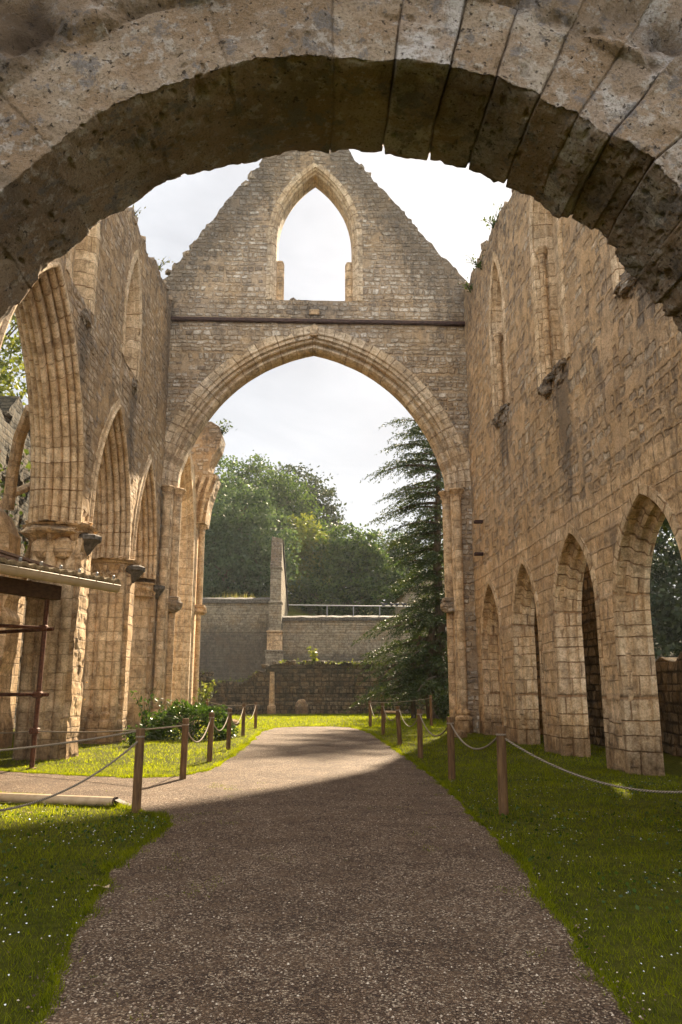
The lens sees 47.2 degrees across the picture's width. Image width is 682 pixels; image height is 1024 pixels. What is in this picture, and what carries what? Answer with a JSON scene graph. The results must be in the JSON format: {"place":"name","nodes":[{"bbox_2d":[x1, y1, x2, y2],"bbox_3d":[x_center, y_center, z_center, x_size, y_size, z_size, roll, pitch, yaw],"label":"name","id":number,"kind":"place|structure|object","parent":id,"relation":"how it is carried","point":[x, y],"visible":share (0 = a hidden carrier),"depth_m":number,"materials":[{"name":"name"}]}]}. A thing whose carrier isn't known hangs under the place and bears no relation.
{"place":"outdoors","nodes":[
{"label":"outdoors","id":0,"kind":"place"},
{"bbox_2d":[0,726,665,1023],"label":"gravel path","id":1,"kind":"structure","parent":0,"point":[312,759],"depth_m":5.52,"materials":[{"name":"grey gravel"}]},
{"bbox_2d":[0,145,679,602],"label":"sky","id":2,"kind":"structure","parent":0,"point":[326,414],"materials":[{"name":"white"}]},
{"bbox_2d":[0,712,681,1023],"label":"ground","id":3,"kind":"structure","parent":0,"point":[673,765],"depth_m":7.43,"materials":[{"name":"plant"}]},
{"bbox_2d":[0,314,27,404],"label":"broadleaf tree","id":4,"kind":"object","parent":3,"relation":"on","point":[11,345],"visible":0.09,"depth_m":34.99,"materials":[{"name":"green plant"}]},
{"bbox_2d":[0,405,29,748],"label":"aisle pier","id":5,"kind":"structure","parent":3,"relation":"on","point":[10,540],"depth_m":21.23,"materials":[{"name":"stone"}]},
{"bbox_2d":[0,396,30,728],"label":"aisle wall","id":6,"kind":"structure","parent":3,"relation":"on","point":[11,409],"depth_m":29.95,"materials":[{"name":"stone"}]},
{"bbox_2d":[0,449,30,600],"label":"ivy","id":7,"kind":"object","parent":6,"relation":"attached to","point":[28,465],"visible":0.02,"depth_m":29.26,"materials":[{"name":"green plant"}]},
{"bbox_2d":[0,549,120,768],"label":"lean to shelter","id":8,"kind":"object","parent":3,"relation":"on","point":[13,564],"visible":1,"depth_m":15.58,"materials":[{"name":"wood"}]},
{"bbox_2d":[0,731,28,733],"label":"rope","id":9,"kind":"object","parent":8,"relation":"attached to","point":[13,732],"visible":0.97,"depth_m":15.81,"materials":[{"name":"beige fabric"}]},
{"bbox_2d":[0,793,130,806],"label":"drain pipe","id":10,"kind":"object","parent":3,"relation":"on","point":[56,799],"visible":0.93,"depth_m":10.56,"materials":[{"name":"ceramic"}]},
{"bbox_2d":[0,207,172,760],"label":"nave arcade wall","id":11,"kind":"structure","parent":3,"relation":"on","point":[92,310],"depth_m":20.37,"materials":[{"name":"stone"}]},
{"bbox_2d":[158,257,172,270],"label":"wall tuft","id":12,"kind":"object","parent":11,"relation":"on","point":[160,266],"visible":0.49,"depth_m":27.99,"materials":[{"name":"green plant"}]},
{"bbox_2d":[116,724,158,745],"bbox_3d":[-5.621,6.114,21.396,0.948,0.595,0.881,12,-17,-43],"label":"weed clump","id":13,"kind":"object","parent":3,"relation":"on","point":[132,738],"visible":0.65,"depth_m":21.34,"materials":[{"name":"green plant"}]},
{"bbox_2d":[131,728,144,812],"bbox_3d":[-2.623,3.387,10.086,0.130,1.141,0.130,-5,-14,20],"label":"rope post","id":14,"kind":"object","parent":3,"relation":"on","point":[138,771],"visible":0.87,"depth_m":10.05,"materials":[{"name":"brown wood"}]},
{"bbox_2d":[0,731,135,750],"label":"rope","id":15,"kind":"object","parent":14,"relation":"attached to","point":[60,743],"visible":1,"depth_m":10.11,"materials":[{"name":"beige fabric"}]},
{"bbox_2d":[129,680,158,730],"bbox_3d":[-6.008,5.997,23.659,0.837,1.808,0.604,0,-13,-2],"label":"sapling","id":16,"kind":"object","parent":3,"relation":"on","point":[145,715],"visible":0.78,"depth_m":23.61,"materials":[{"name":"green plant"}]},
{"bbox_2d":[152,693,173,711],"bbox_3d":[-5.556,6.540,25.120,1.114,1.391,0.556,0,-13,-2],"label":"sapling","id":17,"kind":"object","parent":3,"relation":"on","point":[161,706],"visible":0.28,"depth_m":25.20,"materials":[{"name":"green plant"}]},
{"bbox_2d":[179,718,188,778],"bbox_3d":[-2.733,4.180,13.587,0.130,1.130,0.130,1,-13,-3],"label":"rope post","id":18,"kind":"object","parent":3,"relation":"on","point":[184,747],"visible":0.88,"depth_m":13.56,"materials":[{"name":"brown wood"}]},
{"bbox_2d":[38,725,181,732],"bbox_3d":[-4.404,4.041,14.568,3.874,0.250,0.054,-7,-14,28],"label":"rope","id":19,"kind":"object","parent":18,"relation":"attached to","point":[106,731],"visible":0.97,"depth_m":14.61,"materials":[{"name":"beige fabric"}]},
{"bbox_2d":[188,718,210,742],"bbox_3d":[-2.781,4.279,15.274,0.056,0.443,3.406,0,-13,-1],"label":"rope","id":20,"kind":"object","parent":18,"relation":"attached to","point":[203,735],"visible":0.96,"depth_m":15.61,"materials":[{"name":"beige fabric"}]},
{"bbox_2d":[171,452,197,718],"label":"transept wall","id":21,"kind":"structure","parent":3,"relation":"on","point":[182,651],"depth_m":35.32,"materials":[{"name":"stone"}]},
{"bbox_2d":[145,699,238,740],"bbox_3d":[-4.611,6.450,24.330,2.912,1.294,2.285,0,-13,-2],"label":"evergreen shrub","id":22,"kind":"object","parent":3,"relation":"on","point":[170,716],"visible":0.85,"depth_m":23.86,"materials":[{"name":"green plant"}]},
{"bbox_2d":[192,680,220,722],"bbox_3d":[-6.110,8.498,35.155,1.255,1.977,1.332,11,-17,-41],"label":"yellow green bush","id":23,"kind":"object","parent":3,"relation":"on","point":[201,698],"visible":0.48,"depth_m":35.00,"materials":[{"name":"green plant"}]},
{"bbox_2d":[189,421,225,720],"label":"ruined crossing pier","id":24,"kind":"structure","parent":3,"relation":"on","point":[207,450],"depth_m":37.38,"materials":[{"name":"stone"}]},
{"bbox_2d":[216,418,236,434],"bbox_3d":[-5.689,-4.185,38.588,1.220,0.836,0.735,3,-13,-13],"label":"wall tuft","id":25,"kind":"object","parent":24,"relation":"on","point":[223,428],"visible":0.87,"depth_m":38.60,"materials":[{"name":"green plant"}]},
{"bbox_2d":[207,712,213,761],"bbox_3d":[-2.820,4.914,16.849,0.130,1.130,0.130,0,-13,2],"label":"rope post","id":26,"kind":"object","parent":3,"relation":"on","point":[210,740],"visible":0.88,"depth_m":16.81,"materials":[{"name":"brown wood"}]},
{"bbox_2d":[214,713,228,730],"bbox_3d":[-2.857,4.988,18.517,0.056,0.403,3.346,0,-13,-1],"label":"rope","id":27,"kind":"object","parent":26,"relation":"attached to","point":[224,724],"visible":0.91,"depth_m":19.10,"materials":[{"name":"beige fabric"}]},
{"bbox_2d":[226,708,231,749],"bbox_3d":[-2.881,5.636,20.057,0.130,1.130,0.130,-3,-13,16],"label":"rope post","id":28,"kind":"object","parent":3,"relation":"on","point":[228,735],"visible":0.88,"depth_m":20.02,"materials":[{"name":"brown wood"}]},
{"bbox_2d":[199,597,269,685],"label":"retaining wall","id":29,"kind":"structure","parent":3,"relation":"on","point":[233,638],"depth_m":53.78,"materials":[{"name":"grey stone"}]},
{"bbox_2d":[241,704,245,735],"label":"rope post","id":30,"kind":"object","parent":3,"relation":"on","point":[243,723],"visible":0.88,"depth_m":25.52,"materials":[{"name":"brown wood"}]},
{"bbox_2d":[254,702,256,728],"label":"rope post","id":31,"kind":"object","parent":3,"relation":"on","point":[255,717],"visible":0.86,"depth_m":30.45,"materials":[{"name":"brown wood"}]},
{"bbox_2d":[265,536,288,670],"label":"buttress wall","id":32,"kind":"structure","parent":3,"relation":"on","point":[278,608],"depth_m":53.58,"materials":[{"name":"stone"}]},
{"bbox_2d":[150,149,479,733],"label":"gable wall","id":33,"kind":"structure","parent":3,"relation":"on","point":[393,324],"depth_m":30.29,"materials":[{"name":"stone"}]},
{"bbox_2d":[198,660,448,714],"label":"ruined low wall","id":34,"kind":"structure","parent":3,"relation":"on","point":[308,688],"depth_m":47.51,"materials":[{"name":"stone"}]},
{"bbox_2d":[201,657,383,682],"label":"wall top weeds","id":35,"kind":"object","parent":34,"relation":"on","point":[283,661],"depth_m":47.96,"materials":[{"name":"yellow plant"}]},
{"bbox_2d":[307,646,317,662],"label":"sapling","id":36,"kind":"object","parent":34,"relation":"on","point":[312,652],"visible":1,"depth_m":48.23,"materials":[{"name":"green plant"}]},
{"bbox_2d":[0,0,681,332],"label":"stone archway","id":37,"kind":"object","parent":3,"relation":"on","point":[558,109],"visible":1,"depth_m":5.64,"materials":[{"name":"stone"}]},
{"bbox_2d":[0,778,681,947],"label":"clover","id":38,"kind":"object","parent":3,"relation":"on","point":[502,814],"visible":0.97,"depth_m":8.34,"materials":[{"name":"white plant"}]},
{"bbox_2d":[1,777,680,1004],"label":"daisies","id":39,"kind":"object","parent":3,"relation":"on","point":[474,800],"visible":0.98,"depth_m":7.52,"materials":[{"name":"white plant"}]},
{"bbox_2d":[368,701,371,726],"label":"rope post","id":40,"kind":"object","parent":3,"relation":"on","point":[370,716],"visible":0.89,"depth_m":31.59,"materials":[{"name":"brown wood"}]},
{"bbox_2d":[381,703,384,734],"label":"rope post","id":41,"kind":"object","parent":3,"relation":"on","point":[382,720],"visible":0.88,"depth_m":26.32,"materials":[{"name":"brown wood"}]},
{"bbox_2d":[385,711,400,721],"bbox_3d":[2.264,9.305,35.433,0.900,0.520,0.400,0,-13,-2],"label":"stone bench","id":42,"kind":"object","parent":3,"relation":"on","point":[389,712],"visible":0.2,"depth_m":35.28,"materials":[{"name":"stone"}]},
{"bbox_2d":[342,417,448,718],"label":"yew tree","id":43,"kind":"object","parent":3,"relation":"on","point":[426,654],"visible":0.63,"depth_m":40.80,"materials":[{"name":"green plant"}]},
{"bbox_2d":[395,706,401,744],"bbox_3d":[1.617,6.021,21.817,0.139,1.150,0.139,-11,-17,30],"label":"rope post","id":44,"kind":"object","parent":3,"relation":"on","point":[398,725],"visible":0.84,"depth_m":21.78,"materials":[{"name":"brown wood"}]},
{"bbox_2d":[417,709,422,757],"bbox_3d":[1.803,5.107,17.799,0.139,1.171,0.139,-8,-16,32],"label":"rope post","id":45,"kind":"object","parent":3,"relation":"on","point":[420,736],"visible":0.84,"depth_m":17.76,"materials":[{"name":"brown wood"}]},
{"bbox_2d":[399,709,416,726],"bbox_3d":[1.720,5.255,19.866,0.056,0.413,4.166,1,-13,-2],"label":"rope","id":46,"kind":"object","parent":45,"relation":"attached to","point":[404,721],"visible":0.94,"depth_m":20.43,"materials":[{"name":"beige fabric"}]},
{"bbox_2d":[419,714,446,736],"bbox_3d":[1.855,4.311,15.724,0.056,0.388,4.446,0,-13,-1],"label":"rope","id":47,"kind":"object","parent":45,"relation":"attached to","point":[429,731],"visible":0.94,"depth_m":16.01,"materials":[{"name":"beige fabric"}]},
{"bbox_2d":[429,695,432,726],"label":"rope post","id":48,"kind":"object","parent":3,"relation":"on","point":[430,708],"visible":0.86,"depth_m":32.10,"materials":[{"name":"brown wood"}]},
{"bbox_2d":[371,698,428,702],"bbox_3d":[2.448,7.728,32.000,2.628,0.230,0.055,2,-13,-11],"label":"rope","id":49,"kind":"object","parent":48,"relation":"attached to","point":[393,702],"visible":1,"depth_m":31.88,"materials":[{"name":"beige fabric"}]},
{"bbox_2d":[418,681,449,722],"bbox_3d":[4.402,8.462,34.678,1.982,1.841,1.492,-2,-13,7],"label":"bramble bush","id":50,"kind":"object","parent":3,"relation":"on","point":[442,712],"visible":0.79,"depth_m":34.55,"materials":[{"name":"green plant"}]},
{"bbox_2d":[446,717,455,780],"bbox_3d":[1.907,4.145,13.508,0.139,1.160,0.139,1,-12,-7],"label":"rope post","id":51,"kind":"object","parent":3,"relation":"on","point":[451,752],"visible":0.85,"depth_m":13.47,"materials":[{"name":"brown wood"}]},
{"bbox_2d":[454,730,466,737],"bbox_3d":[3.717,7.072,24.824,0.614,0.281,0.444,0,-13,-2],"label":"fallen block","id":52,"kind":"object","parent":3,"relation":"on","point":[461,733],"depth_m":24.64,"materials":[{"name":"stone"}]},
{"bbox_2d":[282,615,675,668],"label":"retaining wall","id":53,"kind":"structure","parent":3,"relation":"on","point":[331,637],"depth_m":54.03,"materials":[{"name":"grey stone"}]},
{"bbox_2d":[289,605,431,615],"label":"handrail","id":54,"kind":"object","parent":53,"relation":"on","point":[351,605],"visible":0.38,"depth_m":54.81,"materials":[{"name":"grey metal"}]},
{"bbox_2d":[496,726,508,815],"bbox_3d":[2.045,3.321,9.888,0.139,1.181,0.139,-9,-16,37],"label":"rope post","id":55,"kind":"object","parent":3,"relation":"on","point":[501,734],"visible":0.86,"depth_m":9.85,"materials":[{"name":"brown wood"}]},
{"bbox_2d":[450,724,495,749],"bbox_3d":[1.974,3.394,11.775,0.056,0.353,3.776,0,-13,-2],"label":"rope","id":56,"kind":"object","parent":55,"relation":"attached to","point":[486,746],"visible":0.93,"depth_m":11.72,"materials":[{"name":"beige fabric"}]},
{"bbox_2d":[505,738,681,792],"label":"rope","id":57,"kind":"object","parent":55,"relation":"attached to","point":[583,777],"visible":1,"depth_m":9.29,"materials":[{"name":"beige fabric"}]},
{"bbox_2d":[534,564,604,745],"bbox_3d":[7.122,3.438,25.461,0.731,7.677,11.508,1,-13,-4],"label":"cloister ruin","id":58,"kind":"object","parent":3,"relation":"on","point":[593,679],"visible":0.05,"depth_m":22.11,"materials":[{"name":"stone"}]},
{"bbox_2d":[464,189,681,775],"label":"cloister side wall","id":59,"kind":"structure","parent":3,"relation":"on","point":[573,341],"depth_m":18.41,"materials":[{"name":"stone"}]},
{"bbox_2d":[458,277,472,292],"bbox_3d":[4.707,-8.382,29.027,0.538,0.476,0.522,-12,-17,42],"label":"wall tuft","id":60,"kind":"object","parent":59,"relation":"attached to","point":[468,286],"visible":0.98,"depth_m":29.01,"materials":[{"name":"green plant"}]},
{"bbox_2d":[465,254,482,269],"bbox_3d":[4.684,-8.739,27.427,0.812,0.495,0.603,5,-14,-22],"label":"wall tuft","id":61,"kind":"object","parent":59,"relation":"attached to","point":[478,265],"visible":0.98,"depth_m":27.36,"materials":[{"name":"green plant"}]},
{"bbox_2d":[480,203,501,228],"bbox_3d":[4.965,-9.468,25.246,0.688,0.720,1.142,10,-16,-39],"label":"wall tuft","id":62,"kind":"object","parent":59,"relation":"attached to","point":[493,221],"visible":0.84,"depth_m":25.12,"materials":[{"name":"green plant"}]},
{"bbox_2d":[650,525,681,658],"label":"broadleaf tree","id":63,"kind":"object","parent":3,"relation":"on","point":[665,578],"visible":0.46,"depth_m":44.66,"materials":[{"name":"green plant"}]},
{"bbox_2d":[658,517,673,539],"bbox_3d":[10.437,-0.735,25.274,5.920,15.692,10.594,-9,-15,33],"label":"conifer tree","id":64,"kind":"object","parent":3,"relation":"on","point":[665,524],"depth_m":25.23,"materials":[{"name":"green plant"}]},
{"bbox_2d":[655,651,681,756],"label":"cloister ruin","id":65,"kind":"object","parent":3,"relation":"on","point":[669,677],"visible":0.84,"depth_m":18.54,"materials":[{"name":"brown stone"}]},
{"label":"rope post","id":66,"kind":"object","parent":3,"relation":"on","visible":0},
{"bbox_2d":[0,741,137,811],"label":"rope","id":67,"kind":"object","parent":66,"relation":"attached to","point":[76,784],"visible":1,"depth_m":9.12,"materials":[{"name":"beige fabric"}]},
{"bbox_2d":[202,590,659,615],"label":"hill","id":68,"kind":"structure","parent":0,"point":[296,612],"depth_m":71.84,"materials":[{"name":"green plant"}]},
{"bbox_2d":[202,455,259,595],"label":"broadleaf tree","id":69,"kind":"object","parent":68,"relation":"on","point":[222,465],"visible":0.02,"depth_m":80.06,"materials":[{"name":"green plant"}]},
{"bbox_2d":[202,592,261,597],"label":"dry tall grass","id":70,"kind":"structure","parent":68,"relation":"on","point":[237,596],"depth_m":55.64,"materials":[{"name":"green plant"}]},
{"bbox_2d":[203,473,307,597],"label":"broadleaf tree","id":71,"kind":"object","parent":68,"relation":"on","point":[239,546],"visible":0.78,"depth_m":67.18,"materials":[{"name":"green plant"}]},
{"bbox_2d":[215,450,333,593],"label":"broadleaf tree","id":72,"kind":"object","parent":68,"relation":"on","point":[285,493],"visible":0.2,"depth_m":84.53,"materials":[{"name":"green plant"}]},
{"bbox_2d":[262,511,343,610],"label":"broadleaf tree","id":73,"kind":"object","parent":68,"relation":"on","point":[305,525],"visible":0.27,"depth_m":75.53,"materials":[{"name":"green plant"}]},
{"bbox_2d":[270,462,347,550],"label":"broadleaf tree","id":74,"kind":"object","parent":68,"relation":"on","point":[328,508],"visible":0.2,"depth_m":93.52,"materials":[{"name":"green plant"}]},
{"bbox_2d":[288,520,413,615],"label":"broadleaf tree","id":75,"kind":"object","parent":68,"relation":"on","point":[352,572],"visible":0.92,"depth_m":72.75,"materials":[{"name":"green plant"}]},
{"bbox_2d":[364,522,410,567],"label":"broadleaf tree","id":76,"kind":"object","parent":68,"relation":"on","point":[384,541],"visible":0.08,"depth_m":85.03,"materials":[{"name":"green plant"}]},
{"bbox_2d":[375,515,443,611],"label":"broadleaf tree","id":77,"kind":"object","parent":68,"relation":"on","point":[391,551],"visible":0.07,"depth_m":80.12,"materials":[{"name":"green plant"}]},
{"bbox_2d":[393,575,445,614],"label":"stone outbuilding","id":78,"kind":"structure","parent":68,"relation":"on","point":[400,599],"depth_m":58.50,"materials":[{"name":"stone"}]}
]}

